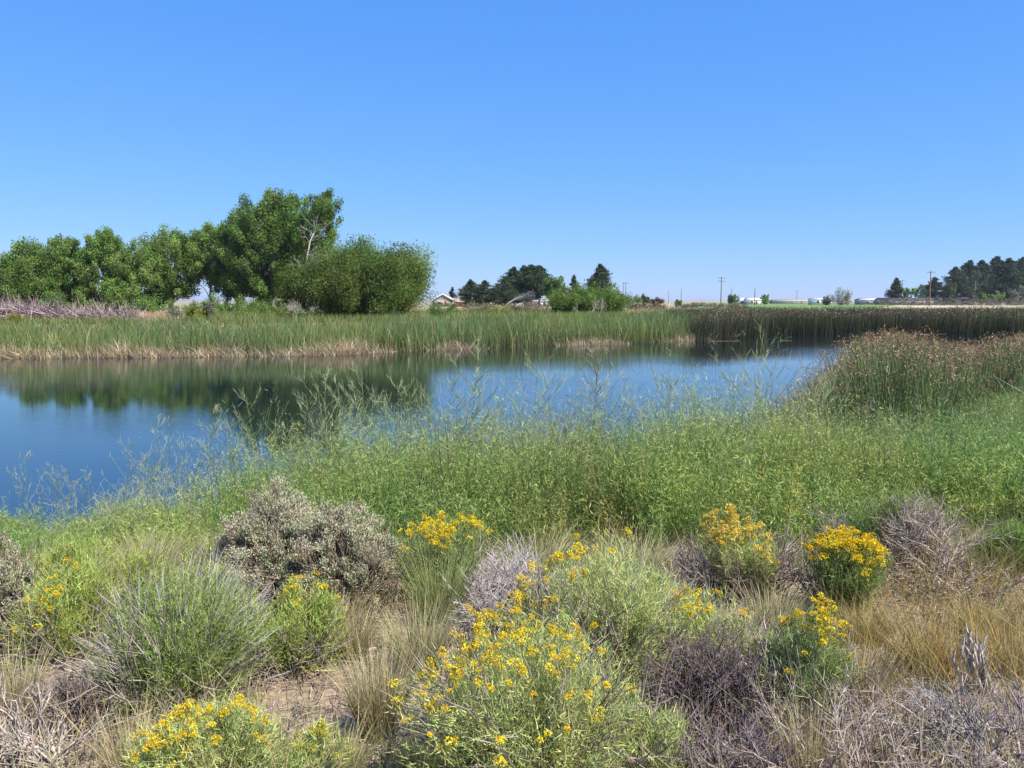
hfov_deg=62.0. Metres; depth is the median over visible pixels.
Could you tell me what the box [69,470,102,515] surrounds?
mustard stalk
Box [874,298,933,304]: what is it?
mobile home
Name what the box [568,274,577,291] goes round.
pine tree
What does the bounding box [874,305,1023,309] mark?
dry field
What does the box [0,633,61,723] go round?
grass tuft
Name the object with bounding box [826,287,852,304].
leafy tree
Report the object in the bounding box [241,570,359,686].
rabbitbrush
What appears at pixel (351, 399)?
mustard stalk
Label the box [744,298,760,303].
farm shed
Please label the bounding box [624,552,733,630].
rabbitbrush
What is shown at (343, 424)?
mustard stalk
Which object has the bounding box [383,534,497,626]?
grass tuft
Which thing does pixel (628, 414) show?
mustard stalk
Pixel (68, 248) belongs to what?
poplar tree
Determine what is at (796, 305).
green field
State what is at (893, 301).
sagebrush
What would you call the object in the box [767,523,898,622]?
rabbitbrush
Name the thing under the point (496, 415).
mustard stalk
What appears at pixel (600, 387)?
mustard stalk
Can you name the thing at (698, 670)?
dead brush
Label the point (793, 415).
mustard stalk
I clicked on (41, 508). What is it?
mustard stalk
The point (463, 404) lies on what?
mustard stalk
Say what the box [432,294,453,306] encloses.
farm house
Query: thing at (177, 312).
sagebrush
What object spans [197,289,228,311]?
leafy shrub
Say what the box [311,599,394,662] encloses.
grass tuft
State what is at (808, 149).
sky
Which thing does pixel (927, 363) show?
bulrushes
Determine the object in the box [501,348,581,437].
mustard stalk
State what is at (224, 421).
mustard stalk
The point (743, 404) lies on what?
mustard stalk
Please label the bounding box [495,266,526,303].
pine tree
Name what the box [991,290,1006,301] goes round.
leafy tree
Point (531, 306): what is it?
sagebrush
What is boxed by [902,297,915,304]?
sagebrush
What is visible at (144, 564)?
rabbitbrush
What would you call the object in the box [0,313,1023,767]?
ground
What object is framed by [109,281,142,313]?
poplar sapling
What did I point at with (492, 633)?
rabbitbrush
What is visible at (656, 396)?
mustard stalk
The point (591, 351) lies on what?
mustard stalk
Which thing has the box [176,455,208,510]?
mustard stalk
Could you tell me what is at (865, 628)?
grass tuft
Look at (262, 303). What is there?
leafy shrub
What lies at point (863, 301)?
farm house
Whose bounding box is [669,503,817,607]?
rabbitbrush
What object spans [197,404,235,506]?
mustard stalk
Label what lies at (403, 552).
grass tuft
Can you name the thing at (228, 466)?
mustard stalk
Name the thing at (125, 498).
mustard stalk
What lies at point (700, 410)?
mustard stalk
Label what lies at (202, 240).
poplar tree
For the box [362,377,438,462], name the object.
mustard stalk
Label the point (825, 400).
mustard stalk
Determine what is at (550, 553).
grass tuft
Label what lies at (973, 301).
sagebrush
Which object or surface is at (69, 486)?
mustard stalk
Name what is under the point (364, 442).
mustard stalk
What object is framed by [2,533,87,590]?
grass tuft
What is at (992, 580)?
bank grass
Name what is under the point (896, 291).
spruce tree
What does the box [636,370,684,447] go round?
mustard stalk
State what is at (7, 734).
dead brush
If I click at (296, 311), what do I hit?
leafy shrub
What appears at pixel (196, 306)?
leafy shrub
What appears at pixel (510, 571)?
dead brush
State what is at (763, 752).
dead brush
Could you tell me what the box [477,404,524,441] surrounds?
mustard stalk
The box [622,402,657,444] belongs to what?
mustard stalk
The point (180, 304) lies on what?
dry meadow
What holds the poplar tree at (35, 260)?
on the ground at (344, 711)
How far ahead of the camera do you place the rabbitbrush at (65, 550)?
4.61 m
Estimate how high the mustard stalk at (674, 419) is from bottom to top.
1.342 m
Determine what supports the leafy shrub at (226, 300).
on the ground at (344, 711)
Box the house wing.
[453,298,464,306]
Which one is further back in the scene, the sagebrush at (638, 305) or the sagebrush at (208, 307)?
the sagebrush at (638, 305)
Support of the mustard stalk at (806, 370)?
on the ground at (344, 711)
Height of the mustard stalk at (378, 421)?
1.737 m
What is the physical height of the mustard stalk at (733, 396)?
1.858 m
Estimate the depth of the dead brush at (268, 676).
3.54 m
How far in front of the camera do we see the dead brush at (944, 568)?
4.55 m
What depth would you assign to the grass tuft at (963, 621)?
4.05 m
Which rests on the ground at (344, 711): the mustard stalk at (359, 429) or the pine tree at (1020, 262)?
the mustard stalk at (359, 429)
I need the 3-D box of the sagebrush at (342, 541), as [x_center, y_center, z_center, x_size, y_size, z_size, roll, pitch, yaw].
[-0.915,0.950,4.219,0.912,0.871,1.010,0,6,0]
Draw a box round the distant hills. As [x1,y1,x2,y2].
[91,298,854,301]
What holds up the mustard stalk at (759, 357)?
on the ground at (344, 711)
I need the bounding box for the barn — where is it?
[769,300,807,303]
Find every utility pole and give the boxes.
[718,277,721,303]
[927,271,934,305]
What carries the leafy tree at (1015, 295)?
on the dry meadow
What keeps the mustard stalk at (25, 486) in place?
on the ground at (344, 711)
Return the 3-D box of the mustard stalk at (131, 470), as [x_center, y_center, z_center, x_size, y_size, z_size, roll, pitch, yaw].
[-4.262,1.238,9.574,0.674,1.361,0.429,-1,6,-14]
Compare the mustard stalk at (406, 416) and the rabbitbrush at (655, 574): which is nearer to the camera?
the rabbitbrush at (655, 574)
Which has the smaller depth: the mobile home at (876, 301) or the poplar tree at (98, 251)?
the poplar tree at (98, 251)
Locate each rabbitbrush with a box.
[0,542,148,679]
[7,313,24,323]
[20,529,130,598]
[28,534,297,743]
[60,526,182,612]
[98,687,308,767]
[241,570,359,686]
[250,713,360,767]
[353,573,700,767]
[385,510,506,608]
[454,562,574,657]
[464,524,706,702]
[488,300,511,312]
[587,665,727,767]
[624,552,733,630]
[649,576,787,699]
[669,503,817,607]
[686,592,899,749]
[715,610,804,708]
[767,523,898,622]
[802,477,951,571]
[950,514,1023,576]
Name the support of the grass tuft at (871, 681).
on the ground at (344, 711)
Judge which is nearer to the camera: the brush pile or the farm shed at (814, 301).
the brush pile
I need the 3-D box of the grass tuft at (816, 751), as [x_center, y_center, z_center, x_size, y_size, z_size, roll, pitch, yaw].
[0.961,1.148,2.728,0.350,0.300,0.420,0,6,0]
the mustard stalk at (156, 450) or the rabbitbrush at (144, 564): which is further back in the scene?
the mustard stalk at (156, 450)
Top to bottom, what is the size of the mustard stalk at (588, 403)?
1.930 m
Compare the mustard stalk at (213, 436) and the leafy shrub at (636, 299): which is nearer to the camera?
the mustard stalk at (213, 436)
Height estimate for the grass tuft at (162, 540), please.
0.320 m
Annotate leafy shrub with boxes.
[30,290,70,310]
[63,288,98,309]
[92,287,128,311]
[135,293,158,312]
[158,299,180,311]
[181,298,199,310]
[184,304,207,319]
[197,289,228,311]
[208,293,302,320]
[218,298,232,312]
[231,293,258,313]
[247,295,269,313]
[265,295,289,312]
[275,304,306,318]
[426,299,460,317]
[623,293,643,305]
[639,293,649,308]
[649,297,664,306]
[674,299,682,305]
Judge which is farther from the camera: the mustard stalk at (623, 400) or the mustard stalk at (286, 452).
the mustard stalk at (623, 400)
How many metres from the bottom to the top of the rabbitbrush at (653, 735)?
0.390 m
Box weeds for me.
[0,327,1023,565]
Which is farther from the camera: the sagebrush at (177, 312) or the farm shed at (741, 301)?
the farm shed at (741, 301)
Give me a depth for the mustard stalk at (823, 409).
9.41 m
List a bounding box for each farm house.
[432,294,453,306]
[854,298,875,304]
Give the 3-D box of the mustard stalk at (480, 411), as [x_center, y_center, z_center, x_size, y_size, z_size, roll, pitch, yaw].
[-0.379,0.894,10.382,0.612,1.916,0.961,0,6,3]
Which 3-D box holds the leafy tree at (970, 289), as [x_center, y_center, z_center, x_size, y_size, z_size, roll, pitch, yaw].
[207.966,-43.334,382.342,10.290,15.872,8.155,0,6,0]
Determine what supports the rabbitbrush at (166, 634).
on the ground at (344, 711)
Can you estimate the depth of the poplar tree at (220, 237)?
107.72 m
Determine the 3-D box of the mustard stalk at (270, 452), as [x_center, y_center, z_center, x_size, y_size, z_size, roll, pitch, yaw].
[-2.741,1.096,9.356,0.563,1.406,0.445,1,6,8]
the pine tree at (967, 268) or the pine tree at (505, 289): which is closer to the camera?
the pine tree at (505, 289)
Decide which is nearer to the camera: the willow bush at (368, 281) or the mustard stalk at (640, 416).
the mustard stalk at (640, 416)
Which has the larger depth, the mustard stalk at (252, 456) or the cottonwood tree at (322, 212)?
the cottonwood tree at (322, 212)
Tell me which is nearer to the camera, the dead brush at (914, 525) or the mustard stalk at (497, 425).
the dead brush at (914, 525)
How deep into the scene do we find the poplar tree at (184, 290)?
108.02 m
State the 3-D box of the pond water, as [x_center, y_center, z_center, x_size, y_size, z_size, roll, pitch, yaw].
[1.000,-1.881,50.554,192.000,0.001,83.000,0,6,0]
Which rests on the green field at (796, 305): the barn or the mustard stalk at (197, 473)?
the barn
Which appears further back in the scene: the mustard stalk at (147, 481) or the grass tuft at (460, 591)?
the mustard stalk at (147, 481)
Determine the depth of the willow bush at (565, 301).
99.25 m
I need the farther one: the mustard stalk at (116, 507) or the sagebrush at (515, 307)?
the sagebrush at (515, 307)
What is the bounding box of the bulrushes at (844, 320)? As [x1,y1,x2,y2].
[663,304,1023,340]
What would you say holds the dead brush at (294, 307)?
on the ground at (344, 711)
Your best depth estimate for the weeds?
6.74 m
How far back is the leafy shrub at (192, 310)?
63.55 m
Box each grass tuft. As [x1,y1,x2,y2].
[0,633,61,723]
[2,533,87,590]
[56,580,135,648]
[72,683,185,767]
[85,522,215,570]
[92,532,196,584]
[294,707,388,767]
[298,575,374,630]
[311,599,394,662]
[319,622,439,743]
[366,585,463,682]
[377,520,423,592]
[377,711,454,767]
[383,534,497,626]
[473,514,598,581]
[567,522,694,583]
[646,547,710,594]
[721,573,825,640]
[756,687,865,767]
[819,625,916,717]
[820,591,919,647]
[862,601,1006,680]
[923,587,1023,640]
[953,522,1023,583]
[965,606,1023,682]
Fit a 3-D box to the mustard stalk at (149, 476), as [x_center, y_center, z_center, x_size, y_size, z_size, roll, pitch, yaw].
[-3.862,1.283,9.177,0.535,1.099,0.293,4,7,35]
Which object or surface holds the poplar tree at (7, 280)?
on the ground at (344, 711)
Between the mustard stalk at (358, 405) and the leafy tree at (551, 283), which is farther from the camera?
the leafy tree at (551, 283)
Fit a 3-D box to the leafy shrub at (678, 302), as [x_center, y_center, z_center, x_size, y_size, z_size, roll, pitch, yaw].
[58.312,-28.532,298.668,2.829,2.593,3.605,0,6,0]
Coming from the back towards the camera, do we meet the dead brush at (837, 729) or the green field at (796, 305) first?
the green field at (796, 305)
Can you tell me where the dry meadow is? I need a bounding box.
[17,302,1023,312]
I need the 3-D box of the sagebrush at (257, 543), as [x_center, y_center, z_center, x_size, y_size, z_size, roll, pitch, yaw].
[-1.231,0.973,4.402,1.091,1.058,1.230,-2,6,-19]
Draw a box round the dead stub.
[948,623,995,696]
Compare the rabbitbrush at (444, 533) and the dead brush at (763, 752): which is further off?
the rabbitbrush at (444, 533)
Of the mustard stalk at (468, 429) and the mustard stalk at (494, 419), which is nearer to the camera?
the mustard stalk at (468, 429)
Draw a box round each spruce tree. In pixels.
[449,287,457,297]
[454,279,479,305]
[468,280,495,305]
[883,277,904,297]
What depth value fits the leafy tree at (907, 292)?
392.16 m
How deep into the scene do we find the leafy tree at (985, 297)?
377.54 m
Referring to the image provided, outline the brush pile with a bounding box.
[0,290,150,322]
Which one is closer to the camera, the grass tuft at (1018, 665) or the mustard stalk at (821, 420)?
the grass tuft at (1018, 665)
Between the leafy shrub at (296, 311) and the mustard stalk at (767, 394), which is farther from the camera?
the leafy shrub at (296, 311)
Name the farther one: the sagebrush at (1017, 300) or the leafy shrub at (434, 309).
the sagebrush at (1017, 300)
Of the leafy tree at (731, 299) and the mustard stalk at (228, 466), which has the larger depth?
the leafy tree at (731, 299)
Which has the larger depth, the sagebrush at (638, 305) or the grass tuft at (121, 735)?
the sagebrush at (638, 305)
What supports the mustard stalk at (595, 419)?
on the ground at (344, 711)
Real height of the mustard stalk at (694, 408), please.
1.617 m
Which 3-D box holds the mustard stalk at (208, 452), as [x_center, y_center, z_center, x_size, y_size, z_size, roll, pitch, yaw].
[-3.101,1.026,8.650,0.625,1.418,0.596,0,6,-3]
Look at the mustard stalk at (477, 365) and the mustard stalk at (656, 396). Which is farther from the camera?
the mustard stalk at (656, 396)
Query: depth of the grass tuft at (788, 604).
4.04 m
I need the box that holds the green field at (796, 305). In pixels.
[691,303,912,307]
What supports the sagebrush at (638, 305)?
on the ground at (344, 711)
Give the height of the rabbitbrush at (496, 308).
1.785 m
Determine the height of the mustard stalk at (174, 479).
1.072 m
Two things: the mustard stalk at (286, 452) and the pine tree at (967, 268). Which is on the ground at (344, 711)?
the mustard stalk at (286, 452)
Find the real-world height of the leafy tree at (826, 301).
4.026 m
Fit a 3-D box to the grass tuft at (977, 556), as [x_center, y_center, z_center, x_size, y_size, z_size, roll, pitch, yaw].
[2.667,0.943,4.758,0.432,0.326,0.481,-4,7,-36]
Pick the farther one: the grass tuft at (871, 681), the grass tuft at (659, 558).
the grass tuft at (659, 558)
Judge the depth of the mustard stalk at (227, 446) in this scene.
10.70 m
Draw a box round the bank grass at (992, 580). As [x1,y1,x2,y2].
[0,462,1023,767]
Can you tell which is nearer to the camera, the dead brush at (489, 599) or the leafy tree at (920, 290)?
the dead brush at (489, 599)
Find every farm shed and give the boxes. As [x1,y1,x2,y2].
[735,298,744,303]
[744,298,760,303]
[808,298,829,304]
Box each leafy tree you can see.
[541,276,567,304]
[727,294,739,303]
[759,294,768,303]
[821,296,830,304]
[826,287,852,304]
[903,287,915,297]
[912,284,925,297]
[941,282,958,302]
[966,270,988,304]
[979,293,991,304]
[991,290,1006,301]
[1008,284,1023,299]
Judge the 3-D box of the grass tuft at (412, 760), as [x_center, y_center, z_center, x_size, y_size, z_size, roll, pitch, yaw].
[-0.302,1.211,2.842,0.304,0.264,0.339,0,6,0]
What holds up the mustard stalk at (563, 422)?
on the ground at (344, 711)
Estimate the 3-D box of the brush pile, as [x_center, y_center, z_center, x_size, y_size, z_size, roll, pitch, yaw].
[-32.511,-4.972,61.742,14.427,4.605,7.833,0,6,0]
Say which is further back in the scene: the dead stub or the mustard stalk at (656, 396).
the mustard stalk at (656, 396)
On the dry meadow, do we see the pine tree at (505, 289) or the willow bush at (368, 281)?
the pine tree at (505, 289)
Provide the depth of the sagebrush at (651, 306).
139.06 m
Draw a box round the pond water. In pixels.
[0,332,1023,531]
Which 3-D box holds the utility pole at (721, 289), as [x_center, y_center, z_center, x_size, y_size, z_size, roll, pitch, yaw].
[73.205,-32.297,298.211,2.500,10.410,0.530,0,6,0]
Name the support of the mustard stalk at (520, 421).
on the ground at (344, 711)
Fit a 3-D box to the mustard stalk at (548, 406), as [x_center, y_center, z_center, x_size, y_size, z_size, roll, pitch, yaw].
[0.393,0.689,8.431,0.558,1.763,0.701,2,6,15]
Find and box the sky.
[0,0,1023,300]
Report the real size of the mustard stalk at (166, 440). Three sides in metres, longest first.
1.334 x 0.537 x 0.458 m
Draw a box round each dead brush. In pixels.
[0,662,142,745]
[0,666,114,767]
[196,560,287,633]
[214,624,325,698]
[285,299,307,317]
[422,566,525,643]
[438,530,582,619]
[574,300,605,312]
[618,603,815,750]
[648,531,735,600]
[661,700,822,767]
[692,652,1019,767]
[860,481,1019,578]
[860,656,1023,767]
[879,517,1023,626]
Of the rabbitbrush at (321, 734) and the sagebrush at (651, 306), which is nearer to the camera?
the rabbitbrush at (321, 734)
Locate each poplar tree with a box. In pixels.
[0,235,70,305]
[0,252,31,305]
[46,233,84,306]
[71,224,125,306]
[95,232,183,311]
[141,223,206,306]
[176,219,232,299]
[206,210,265,303]
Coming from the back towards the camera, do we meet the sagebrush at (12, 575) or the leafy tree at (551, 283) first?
the leafy tree at (551, 283)
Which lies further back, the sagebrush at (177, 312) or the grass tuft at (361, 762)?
the sagebrush at (177, 312)
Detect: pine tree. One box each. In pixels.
[484,279,521,304]
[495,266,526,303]
[512,264,547,301]
[518,265,532,304]
[528,265,552,305]
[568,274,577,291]
[582,263,617,291]
[917,277,945,297]
[938,267,974,296]
[959,260,984,301]
[969,260,998,301]
[988,256,1014,299]
[988,257,1023,304]
[1013,257,1023,298]
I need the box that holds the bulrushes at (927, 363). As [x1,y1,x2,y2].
[759,325,1023,456]
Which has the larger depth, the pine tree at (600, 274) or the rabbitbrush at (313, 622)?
the pine tree at (600, 274)
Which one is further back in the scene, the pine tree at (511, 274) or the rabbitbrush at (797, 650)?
the pine tree at (511, 274)
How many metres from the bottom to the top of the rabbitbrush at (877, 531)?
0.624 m
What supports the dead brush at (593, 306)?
on the ground at (344, 711)
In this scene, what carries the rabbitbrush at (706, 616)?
on the ground at (344, 711)
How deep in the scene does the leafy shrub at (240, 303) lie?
101.13 m
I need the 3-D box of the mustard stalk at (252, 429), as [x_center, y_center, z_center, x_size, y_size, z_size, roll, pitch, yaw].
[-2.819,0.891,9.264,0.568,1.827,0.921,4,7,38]
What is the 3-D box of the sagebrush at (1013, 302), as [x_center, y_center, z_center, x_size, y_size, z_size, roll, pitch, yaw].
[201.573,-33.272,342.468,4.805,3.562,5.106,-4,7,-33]
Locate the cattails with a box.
[0,304,796,358]
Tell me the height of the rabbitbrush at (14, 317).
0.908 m
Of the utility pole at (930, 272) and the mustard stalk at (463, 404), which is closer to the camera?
the mustard stalk at (463, 404)
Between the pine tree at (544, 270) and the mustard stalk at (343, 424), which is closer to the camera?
the mustard stalk at (343, 424)
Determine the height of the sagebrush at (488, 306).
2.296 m
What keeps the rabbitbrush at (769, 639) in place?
on the ground at (344, 711)
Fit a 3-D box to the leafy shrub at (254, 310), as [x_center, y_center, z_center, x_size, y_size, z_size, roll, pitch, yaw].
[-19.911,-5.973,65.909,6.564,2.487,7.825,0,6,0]
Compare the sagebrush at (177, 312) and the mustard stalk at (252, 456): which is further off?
the sagebrush at (177, 312)
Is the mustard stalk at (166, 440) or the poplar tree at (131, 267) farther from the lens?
the poplar tree at (131, 267)
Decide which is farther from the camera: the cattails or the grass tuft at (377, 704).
the cattails
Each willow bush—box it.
[281,233,441,317]
[542,281,635,313]
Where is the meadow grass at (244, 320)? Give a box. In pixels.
[0,306,1005,339]
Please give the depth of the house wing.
247.93 m
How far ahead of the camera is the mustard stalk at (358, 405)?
11.25 m
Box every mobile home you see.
[526,300,548,305]
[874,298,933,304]
[925,297,969,304]
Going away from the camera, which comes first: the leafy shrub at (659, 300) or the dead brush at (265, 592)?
the dead brush at (265, 592)
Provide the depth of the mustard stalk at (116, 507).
8.71 m
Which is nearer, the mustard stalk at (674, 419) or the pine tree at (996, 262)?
the mustard stalk at (674, 419)
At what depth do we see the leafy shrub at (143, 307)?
102.77 m
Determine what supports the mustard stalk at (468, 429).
on the ground at (344, 711)
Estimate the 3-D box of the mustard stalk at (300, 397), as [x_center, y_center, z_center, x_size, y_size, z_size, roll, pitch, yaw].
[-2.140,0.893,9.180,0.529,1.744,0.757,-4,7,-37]
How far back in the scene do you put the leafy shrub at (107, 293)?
95.85 m
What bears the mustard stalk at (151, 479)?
on the ground at (344, 711)
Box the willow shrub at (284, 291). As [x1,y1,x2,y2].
[272,263,313,314]
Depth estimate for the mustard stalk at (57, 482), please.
9.01 m
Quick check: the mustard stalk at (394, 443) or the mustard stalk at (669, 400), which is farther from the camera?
the mustard stalk at (669, 400)
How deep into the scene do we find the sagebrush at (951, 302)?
344.28 m
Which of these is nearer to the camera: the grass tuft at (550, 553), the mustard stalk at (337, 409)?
the grass tuft at (550, 553)
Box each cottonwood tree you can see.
[216,184,314,309]
[287,187,343,311]
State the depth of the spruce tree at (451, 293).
260.24 m
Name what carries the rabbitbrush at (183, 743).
on the ground at (344, 711)
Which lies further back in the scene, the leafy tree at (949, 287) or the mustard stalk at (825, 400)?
the leafy tree at (949, 287)
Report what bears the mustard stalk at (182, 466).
on the ground at (344, 711)
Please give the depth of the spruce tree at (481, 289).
233.80 m
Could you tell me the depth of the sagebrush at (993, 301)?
338.11 m
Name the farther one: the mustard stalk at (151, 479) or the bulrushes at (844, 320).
the bulrushes at (844, 320)
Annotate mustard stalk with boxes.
[7,453,44,532]
[30,491,59,527]
[36,463,66,538]
[46,466,83,518]
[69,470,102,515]
[97,491,126,526]
[101,435,156,523]
[113,483,133,527]
[117,411,175,521]
[130,453,161,507]
[131,458,172,502]
[132,463,168,522]
[153,433,188,501]
[156,437,205,505]
[160,459,192,516]
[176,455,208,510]
[180,416,241,493]
[185,457,217,506]
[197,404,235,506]
[202,387,291,478]
[208,419,246,490]
[209,417,261,495]
[216,447,248,497]
[229,441,277,479]
[242,423,290,482]
[267,419,308,488]
[276,387,345,482]
[289,364,351,492]
[297,375,364,479]
[317,403,361,459]
[322,364,387,464]
[330,377,380,451]
[334,406,373,464]
[348,424,382,467]
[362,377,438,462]
[363,396,400,471]
[375,385,442,461]
[380,427,405,474]
[393,394,432,440]
[404,380,450,444]
[419,375,479,479]
[425,391,492,478]
[434,367,510,448]
[446,335,520,470]
[450,403,502,461]
[452,383,503,464]
[453,379,505,458]
[459,403,510,464]
[471,399,524,462]
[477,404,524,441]
[487,392,541,460]
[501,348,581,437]
[518,398,568,438]
[524,364,581,460]
[542,411,579,449]
[548,371,603,442]
[565,374,613,446]
[569,348,626,451]
[582,401,619,450]
[587,395,644,458]
[599,371,650,445]
[616,361,702,436]
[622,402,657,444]
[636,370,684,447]
[637,370,695,449]
[652,403,700,449]
[657,376,708,446]
[659,372,723,459]
[687,388,733,459]
[708,377,760,444]
[709,319,802,482]
[715,366,765,433]
[733,356,807,448]
[769,395,820,448]
[770,376,841,443]
[771,354,851,449]
[773,379,812,436]
[791,371,844,457]
[797,390,849,457]
[801,373,848,447]
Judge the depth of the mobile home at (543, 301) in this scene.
281.22 m
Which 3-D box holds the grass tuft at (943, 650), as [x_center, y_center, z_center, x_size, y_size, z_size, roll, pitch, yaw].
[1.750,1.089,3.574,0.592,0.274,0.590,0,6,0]
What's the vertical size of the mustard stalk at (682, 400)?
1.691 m
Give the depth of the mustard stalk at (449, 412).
8.91 m
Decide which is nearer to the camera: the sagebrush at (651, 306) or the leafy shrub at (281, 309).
the leafy shrub at (281, 309)
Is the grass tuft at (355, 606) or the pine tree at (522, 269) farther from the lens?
the pine tree at (522, 269)
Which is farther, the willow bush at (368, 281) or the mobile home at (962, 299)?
the mobile home at (962, 299)
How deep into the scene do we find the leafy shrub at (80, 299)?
106.59 m
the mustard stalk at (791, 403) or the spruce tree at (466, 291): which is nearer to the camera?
the mustard stalk at (791, 403)
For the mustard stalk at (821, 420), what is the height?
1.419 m
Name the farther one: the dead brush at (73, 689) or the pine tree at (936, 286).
the pine tree at (936, 286)
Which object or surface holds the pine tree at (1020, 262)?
on the dry meadow
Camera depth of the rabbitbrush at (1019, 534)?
4.80 m
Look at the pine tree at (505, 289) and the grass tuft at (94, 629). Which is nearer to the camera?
the grass tuft at (94, 629)
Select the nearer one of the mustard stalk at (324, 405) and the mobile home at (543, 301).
the mustard stalk at (324, 405)
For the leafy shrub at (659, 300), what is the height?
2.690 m
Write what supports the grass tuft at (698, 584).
on the ground at (344, 711)
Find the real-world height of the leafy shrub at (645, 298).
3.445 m
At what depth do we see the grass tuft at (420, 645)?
3.56 m
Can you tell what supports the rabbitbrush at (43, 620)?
on the ground at (344, 711)
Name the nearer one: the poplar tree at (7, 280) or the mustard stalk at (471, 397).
the mustard stalk at (471, 397)
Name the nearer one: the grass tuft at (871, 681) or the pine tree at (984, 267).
the grass tuft at (871, 681)
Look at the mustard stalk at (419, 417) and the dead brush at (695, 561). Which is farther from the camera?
the mustard stalk at (419, 417)
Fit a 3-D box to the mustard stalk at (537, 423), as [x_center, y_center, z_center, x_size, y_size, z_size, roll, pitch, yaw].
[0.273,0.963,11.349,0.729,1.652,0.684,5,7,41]
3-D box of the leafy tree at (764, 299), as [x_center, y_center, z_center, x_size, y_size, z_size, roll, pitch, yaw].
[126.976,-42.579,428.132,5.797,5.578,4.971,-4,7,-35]
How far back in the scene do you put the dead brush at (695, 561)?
4.71 m
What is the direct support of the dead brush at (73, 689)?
on the ground at (344, 711)
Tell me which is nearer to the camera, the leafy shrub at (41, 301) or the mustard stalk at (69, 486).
the mustard stalk at (69, 486)
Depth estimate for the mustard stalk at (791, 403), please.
10.94 m
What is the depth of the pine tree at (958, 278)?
404.60 m
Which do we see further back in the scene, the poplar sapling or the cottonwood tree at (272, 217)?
the cottonwood tree at (272, 217)
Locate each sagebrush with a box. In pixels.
[0,530,76,658]
[164,307,185,318]
[179,473,379,619]
[205,301,215,319]
[245,490,416,626]
[461,297,494,312]
[505,302,524,310]
[518,298,549,311]
[626,301,642,309]
[643,301,667,309]
[890,299,901,304]
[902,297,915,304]
[948,297,958,304]
[965,296,978,304]
[983,296,997,304]
[1008,297,1020,304]
[1009,296,1023,304]
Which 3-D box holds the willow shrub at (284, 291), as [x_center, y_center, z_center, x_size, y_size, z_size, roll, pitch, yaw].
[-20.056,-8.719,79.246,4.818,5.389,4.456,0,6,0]
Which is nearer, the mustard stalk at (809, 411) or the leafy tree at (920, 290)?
the mustard stalk at (809, 411)
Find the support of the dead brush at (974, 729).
on the ground at (344, 711)
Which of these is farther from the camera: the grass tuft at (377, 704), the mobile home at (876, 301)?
the mobile home at (876, 301)
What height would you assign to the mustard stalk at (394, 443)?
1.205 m
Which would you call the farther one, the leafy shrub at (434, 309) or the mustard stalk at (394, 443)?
the leafy shrub at (434, 309)
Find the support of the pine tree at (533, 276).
on the dry meadow
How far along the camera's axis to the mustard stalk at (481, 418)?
9.05 m
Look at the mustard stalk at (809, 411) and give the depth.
9.54 m
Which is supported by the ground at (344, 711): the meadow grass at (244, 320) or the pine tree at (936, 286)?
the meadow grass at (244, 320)
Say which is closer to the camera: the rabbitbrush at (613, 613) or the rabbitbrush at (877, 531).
the rabbitbrush at (613, 613)
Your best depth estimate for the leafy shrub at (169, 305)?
106.90 m
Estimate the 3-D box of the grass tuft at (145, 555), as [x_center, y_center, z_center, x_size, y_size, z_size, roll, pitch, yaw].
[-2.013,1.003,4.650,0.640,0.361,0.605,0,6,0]
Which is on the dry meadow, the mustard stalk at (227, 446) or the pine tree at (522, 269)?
the pine tree at (522, 269)
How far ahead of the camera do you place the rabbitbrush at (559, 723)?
2.71 m
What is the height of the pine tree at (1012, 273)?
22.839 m

